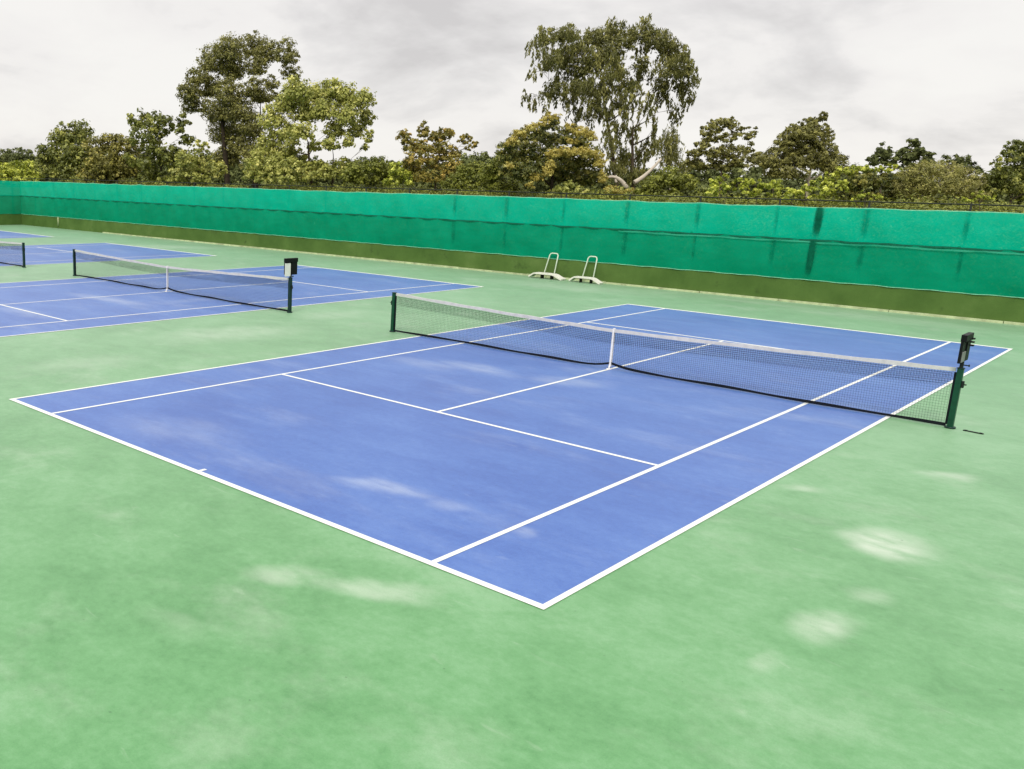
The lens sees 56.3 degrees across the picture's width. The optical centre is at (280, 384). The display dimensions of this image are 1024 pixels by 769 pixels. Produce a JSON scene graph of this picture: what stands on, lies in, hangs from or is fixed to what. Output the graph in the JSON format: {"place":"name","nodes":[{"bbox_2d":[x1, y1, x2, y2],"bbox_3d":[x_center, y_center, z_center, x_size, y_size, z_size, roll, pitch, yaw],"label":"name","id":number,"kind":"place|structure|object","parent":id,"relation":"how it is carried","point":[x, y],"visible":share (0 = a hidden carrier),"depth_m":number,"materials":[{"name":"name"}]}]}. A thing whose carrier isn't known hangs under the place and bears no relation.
{"place":"outdoors","nodes":[
{"label":"outdoors","id":0,"kind":"place"},
{"bbox_2d":[0,225,1023,768],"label":"court paving","id":1,"kind":"structure","parent":0,"point":[856,601],"depth_m":8.85,"materials":[{"name":"green paint"}]},
{"bbox_2d":[0,214,21,224],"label":"boundary wall","id":2,"kind":"structure","parent":1,"relation":"on","point":[10,219],"depth_m":74.64,"materials":[{"name":"green paint"}]},
{"bbox_2d":[0,177,20,213],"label":"net fence","id":3,"kind":"object","parent":2,"relation":"on","point":[10,199],"visible":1,"depth_m":74.21,"materials":[{"name":"fabric"}]},
{"bbox_2d":[22,243,25,267],"bbox_3d":[-11.331,-5.717,40.274,0.169,1.092,0.186,0,13,-4],"label":"net post","id":4,"kind":"object","parent":1,"relation":"on","point":[23,253],"visible":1,"depth_m":40.24,"materials":[{"name":"metal"}]},
{"bbox_2d":[0,241,22,266],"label":"tennis net","id":5,"kind":"object","parent":4,"relation":"attached to","point":[10,244],"visible":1,"depth_m":41.07,"materials":[{"name":"fabric"}]},
{"bbox_2d":[0,231,48,237],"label":"court surface","id":6,"kind":"object","parent":1,"relation":"on","point":[4,234],"visible":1,"depth_m":61.72,"materials":[{"name":"blue plastic"}]},
{"bbox_2d":[72,249,75,275],"bbox_3d":[-8.434,-5.004,37.379,0.169,1.092,0.186,0,13,-4],"label":"net post","id":7,"kind":"object","parent":1,"relation":"on","point":[74,262],"visible":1,"depth_m":37.33,"materials":[{"name":"metal"}]},
{"bbox_2d":[75,250,288,310],"bbox_3d":[-4.064,-3.886,32.830,0.146,1.073,12.746,-10,17,-42],"label":"tennis net","id":8,"kind":"object","parent":7,"relation":"attached to","point":[203,271],"visible":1,"depth_m":32.09,"materials":[{"name":"black fabric"}]},
{"bbox_2d":[0,243,211,265],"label":"court surface","id":9,"kind":"object","parent":1,"relation":"on","point":[50,255],"visible":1,"depth_m":48.76,"materials":[{"name":"blue plastic"}]},
{"bbox_2d":[13,243,214,265],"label":"court lines","id":10,"kind":"object","parent":9,"relation":"on","point":[111,244],"visible":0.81,"depth_m":49.10,"materials":[{"name":"white paint"}]},
{"bbox_2d":[0,265,478,336],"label":"court surface","id":11,"kind":"object","parent":1,"relation":"on","point":[97,306],"visible":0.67,"depth_m":32.16,"materials":[{"name":"blue paint"}]},
{"bbox_2d":[0,265,482,336],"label":"court lines","id":12,"kind":"object","parent":11,"relation":"on","point":[204,307],"visible":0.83,"depth_m":31.30,"materials":[{"name":"white paint"}]},
{"bbox_2d":[287,278,292,312],"bbox_3d":[0.317,-2.772,28.289,0.186,1.092,0.169,3,13,8],"label":"net post","id":13,"kind":"object","parent":1,"relation":"on","point":[290,286],"visible":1,"depth_m":28.26,"materials":[{"name":"metal"}]},
{"bbox_2d":[284,258,297,277],"bbox_3d":[0.355,-3.589,28.079,0.530,0.600,0.151,-10,17,-42],"label":"flip scoreboard","id":14,"kind":"object","parent":13,"relation":"on","point":[290,267],"visible":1,"depth_m":28.05,"materials":[{"name":"black plastic"}]},
{"bbox_2d":[389,292,396,331],"bbox_3d":[3.119,-1.994,25.092,0.169,1.092,0.186,0,13,-4],"label":"net post","id":15,"kind":"object","parent":1,"relation":"on","point":[392,302],"visible":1,"depth_m":25.05,"materials":[{"name":"green metal"}]},
{"bbox_2d":[394,293,956,425],"bbox_3d":[7.489,-0.876,20.543,0.146,1.073,12.746,-10,17,-42],"label":"tennis net","id":16,"kind":"object","parent":15,"relation":"attached to","point":[774,350],"visible":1,"depth_m":19.18,"materials":[{"name":"black fabric"}]},
{"bbox_2d":[17,304,1007,603],"bbox_3d":[7.478,-0.349,20.662,23.730,0.001,10.930,-10,17,-42],"label":"court surface","id":17,"kind":"object","parent":1,"relation":"on","point":[427,484],"visible":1,"depth_m":15.50,"materials":[{"name":"blue paint"}]},
{"bbox_2d":[9,304,1011,609],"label":"court lines","id":18,"kind":"object","parent":17,"relation":"on","point":[565,594],"visible":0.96,"depth_m":13.46,"materials":[{"name":"white paint"}]},
{"bbox_2d":[21,214,1023,322],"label":"boundary wall","id":19,"kind":"structure","parent":1,"relation":"on","point":[998,308],"depth_m":38.53,"materials":[{"name":"green paint"}]},
{"bbox_2d":[20,178,1023,297],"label":"net fence","id":20,"kind":"object","parent":19,"relation":"on","point":[973,252],"visible":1,"depth_m":38.39,"materials":[{"name":"fabric"}]},
{"bbox_2d":[528,253,565,280],"bbox_3d":[12.032,-5.307,40.754,0.641,1.142,1.665,-11,17,-43],"label":"court squeegee","id":21,"kind":"object","parent":1,"relation":"on","point":[557,276],"visible":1,"depth_m":40.65,"materials":[{"name":"white paint"}]},
{"bbox_2d":[102,232,1023,325],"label":"kerb strip","id":22,"kind":"object","parent":1,"relation":"on","point":[896,311],"visible":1,"depth_m":37.37,"materials":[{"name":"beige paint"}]},
{"bbox_2d":[569,256,602,283],"bbox_3d":[13.316,-4.974,39.394,0.561,1.142,1.462,-11,17,-43],"label":"court squeegee","id":23,"kind":"object","parent":1,"relation":"on","point":[594,279],"visible":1,"depth_m":39.28,"materials":[{"name":"white paint"}]},
{"bbox_2d":[944,367,966,428],"bbox_3d":[11.869,0.237,16.003,0.186,1.092,0.169,3,13,8],"label":"net post","id":24,"kind":"object","parent":1,"relation":"on","point":[959,384],"visible":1,"depth_m":15.97,"materials":[{"name":"green metal"}]},
{"bbox_2d":[957,332,975,367],"bbox_3d":[11.907,-0.580,15.792,0.530,0.600,0.151,-10,17,-42],"label":"flip scoreboard","id":25,"kind":"object","parent":24,"relation":"on","point":[965,344],"visible":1,"depth_m":15.72,"materials":[{"name":"black plastic"}]},
{"bbox_2d":[0,0,1023,181],"label":"sky","id":26,"kind":"structure","parent":0,"point":[948,75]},
{"bbox_2d":[891,138,936,169],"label":"tree","id":27,"kind":"object","parent":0,"point":[908,157],"visible":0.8,"depth_m":67.19,"materials":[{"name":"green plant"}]},
{"label":"ground","id":28,"kind":"structure","parent":0,"visible":0},
{"bbox_2d":[0,159,44,180],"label":"hedge","id":29,"kind":"object","parent":28,"relation":"on","point":[9,169],"visible":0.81,"depth_m":95.97,"materials":[{"name":"green plant"}]},
{"bbox_2d":[34,119,97,181],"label":"leafy tree","id":30,"kind":"object","parent":28,"relation":"on","point":[58,163],"visible":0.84,"depth_m":81.80,"materials":[{"name":"green plant"}]},
{"bbox_2d":[74,133,144,183],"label":"leafy tree","id":31,"kind":"object","parent":28,"relation":"on","point":[115,165],"visible":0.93,"depth_m":74.27,"materials":[{"name":"green plant"}]},
{"bbox_2d":[122,107,195,184],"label":"leafy tree","id":32,"kind":"object","parent":28,"relation":"on","point":[162,151],"visible":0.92,"depth_m":71.36,"materials":[{"name":"green plant"}]},
{"bbox_2d":[167,139,227,185],"bbox_3d":[-5.853,-13.861,64.517,4.224,6.812,3.226,-2,13,-13],"label":"leafy tree","id":33,"kind":"object","parent":28,"relation":"on","point":[195,168],"visible":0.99,"depth_m":63.76,"materials":[{"name":"green plant"}]},
{"bbox_2d":[175,30,301,187],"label":"tall tree","id":34,"kind":"object","parent":28,"relation":"on","point":[228,55],"visible":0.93,"depth_m":69.33,"materials":[{"name":"green plant"}]},
{"bbox_2d":[240,151,316,188],"bbox_3d":[-0.236,-11.672,57.340,4.620,5.893,3.158,9,15,32],"label":"leafy shrub","id":35,"kind":"object","parent":28,"relation":"on","point":[278,167],"visible":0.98,"depth_m":56.62,"materials":[{"name":"green plant"}]},
{"bbox_2d":[248,74,377,187],"bbox_3d":[2.113,-14.504,59.225,7.987,10.766,5.451,5,13,17],"label":"leafy tree","id":36,"kind":"object","parent":28,"relation":"on","point":[345,102],"visible":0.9,"depth_m":58.31,"materials":[{"name":"green plant"}]},
{"bbox_2d":[338,156,397,185],"bbox_3d":[5.293,-11.107,55.747,3.678,5.726,2.336,1,13,-1],"label":"leafy shrub","id":37,"kind":"object","parent":28,"relation":"on","point":[357,172],"visible":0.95,"depth_m":54.99,"materials":[{"name":"green plant"}]},
{"bbox_2d":[382,161,414,191],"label":"leafy shrub","id":38,"kind":"object","parent":28,"relation":"on","point":[394,170],"visible":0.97,"depth_m":51.91,"materials":[{"name":"green plant"}]},
{"bbox_2d":[395,119,478,190],"bbox_3d":[9.152,-11.391,52.899,4.765,7.731,3.653,-3,13,-18],"label":"leafy tree","id":39,"kind":"object","parent":28,"relation":"on","point":[421,148],"visible":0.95,"depth_m":52.39,"materials":[{"name":"green plant"}]},
{"bbox_2d":[439,161,487,189],"bbox_3d":[10.223,-9.658,50.467,2.922,5.426,1.865,5,13,14],"label":"leafy shrub","id":40,"kind":"object","parent":28,"relation":"on","point":[459,180],"visible":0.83,"depth_m":49.97,"materials":[{"name":"green plant"}]},
{"bbox_2d":[475,154,522,192],"bbox_3d":[11.534,-9.348,48.547,2.571,5.720,1.919,4,13,10],"label":"leafy shrub","id":41,"kind":"object","parent":28,"relation":"on","point":[491,178],"visible":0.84,"depth_m":47.91,"materials":[{"name":"green plant"}]},
{"bbox_2d":[0,144,1023,210],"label":"treeline","id":42,"kind":"object","parent":28,"relation":"on","point":[237,173],"visible":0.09,"depth_m":190.60,"materials":[{"name":"green plant"}]},
{"bbox_2d":[63,175,1023,212],"bbox_3d":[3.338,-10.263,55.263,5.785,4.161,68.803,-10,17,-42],"label":"undergrowth","id":43,"kind":"object","parent":28,"relation":"on","point":[935,206],"visible":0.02,"depth_m":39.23,"materials":[{"name":"green plant"}]},
{"bbox_2d":[495,111,608,190],"bbox_3d":[13.738,-9.944,46.845,5.928,7.763,3.871,1,13,0],"label":"mango tree","id":44,"kind":"object","parent":28,"relation":"on","point":[518,147],"visible":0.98,"depth_m":45.69,"materials":[{"name":"green plant"}]},
{"bbox_2d":[546,180,589,197],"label":"leafy shrub","id":45,"kind":"object","parent":28,"relation":"on","point":[565,187],"visible":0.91,"depth_m":43.19,"materials":[{"name":"green plant"}]},
{"bbox_2d":[520,13,701,194],"bbox_3d":[18.513,-14.759,53.644,9.460,14.431,11.961,9,15,32],"label":"tall tree","id":46,"kind":"object","parent":28,"relation":"on","point":[610,40],"visible":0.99,"depth_m":53.85,"materials":[{"name":"green plant"}]},
{"bbox_2d":[603,185,634,193],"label":"leafy shrub","id":47,"kind":"object","parent":28,"relation":"on","point":[618,190],"visible":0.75,"depth_m":44.84,"materials":[{"name":"green plant"}]},
{"bbox_2d":[633,164,700,197],"bbox_3d":[18.697,-8.050,44.505,3.144,5.246,2.038,5,13,17],"label":"leafy shrub","id":48,"kind":"object","parent":28,"relation":"on","point":[672,179],"visible":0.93,"depth_m":43.78,"materials":[{"name":"green plant"}]},
{"bbox_2d":[649,122,687,198],"bbox_3d":[21.091,-10.294,49.439,2.104,7.604,1.779,-10,17,-42],"label":"slender tree","id":49,"kind":"object","parent":28,"relation":"on","point":[669,143],"visible":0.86,"depth_m":48.94,"materials":[{"name":"green plant"}]},
{"bbox_2d":[681,116,763,195],"bbox_3d":[26.404,-11.734,54.528,4.951,8.489,2.913,4,13,14],"label":"airy tree","id":50,"kind":"object","parent":28,"relation":"on","point":[719,151],"visible":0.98,"depth_m":53.90,"materials":[{"name":"green plant"}]},
{"bbox_2d":[704,173,748,203],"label":"lime shrub","id":51,"kind":"object","parent":28,"relation":"on","point":[714,184],"visible":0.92,"depth_m":37.66,"materials":[{"name":"green plant"}]},
{"bbox_2d":[739,178,783,204],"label":"lime shrub","id":52,"kind":"object","parent":28,"relation":"on","point":[777,187],"visible":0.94,"depth_m":37.30,"materials":[{"name":"green plant"}]},
{"bbox_2d":[755,111,849,196],"bbox_3d":[28.468,-10.739,50.294,5.634,8.526,3.138,0,13,-4],"label":"windblown tree","id":53,"kind":"object","parent":28,"relation":"on","point":[797,143],"visible":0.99,"depth_m":49.41,"materials":[{"name":"green plant"}]},
{"bbox_2d":[781,177,829,205],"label":"lime shrub","id":54,"kind":"object","parent":28,"relation":"on","point":[807,188],"visible":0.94,"depth_m":36.02,"materials":[{"name":"green plant"}]},
{"bbox_2d":[819,163,902,205],"bbox_3d":[23.012,-6.223,36.672,2.829,5.296,1.583,4,13,11],"label":"lime shrub","id":55,"kind":"object","parent":28,"relation":"on","point":[834,177],"visible":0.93,"depth_m":36.22,"materials":[{"name":"green plant"}]},
{"bbox_2d":[850,190,882,207],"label":"lime shrub","id":56,"kind":"object","parent":28,"relation":"on","point":[880,196],"visible":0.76,"depth_m":33.85,"materials":[{"name":"green plant"}]},
{"bbox_2d":[837,171,905,202],"bbox_3d":[23.883,-6.123,36.871,3.160,5.045,1.479,-3,13,-19],"label":"leafy shrub","id":57,"kind":"object","parent":28,"relation":"on","point":[859,183],"visible":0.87,"depth_m":36.12,"materials":[{"name":"green plant"}]},
{"bbox_2d":[865,141,896,200],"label":"cypress tree","id":58,"kind":"object","parent":28,"relation":"on","point":[884,155],"visible":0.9,"depth_m":71.28,"materials":[{"name":"plant"}]},
{"bbox_2d":[891,158,993,202],"bbox_3d":[26.242,-6.134,36.184,4.684,5.516,2.457,-1,13,-12],"label":"dry shrub","id":59,"kind":"object","parent":28,"relation":"on","point":[958,178],"visible":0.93,"depth_m":35.36,"materials":[{"name":"green plant"}]},
{"bbox_2d":[938,153,985,202],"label":"palm like tree","id":60,"kind":"object","parent":28,"relation":"on","point":[960,160],"visible":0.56,"depth_m":63.89,"materials":[{"name":"plant"}]},
{"bbox_2d":[961,190,996,211],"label":"lime shrub","id":61,"kind":"object","parent":28,"relation":"on","point":[984,197],"visible":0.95,"depth_m":32.21,"materials":[{"name":"green plant"}]},
{"bbox_2d":[979,139,1023,208],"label":"leafy tree","id":62,"kind":"object","parent":28,"relation":"on","point":[1008,182],"visible":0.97,"depth_m":35.93,"materials":[{"name":"green plant"}]}
]}

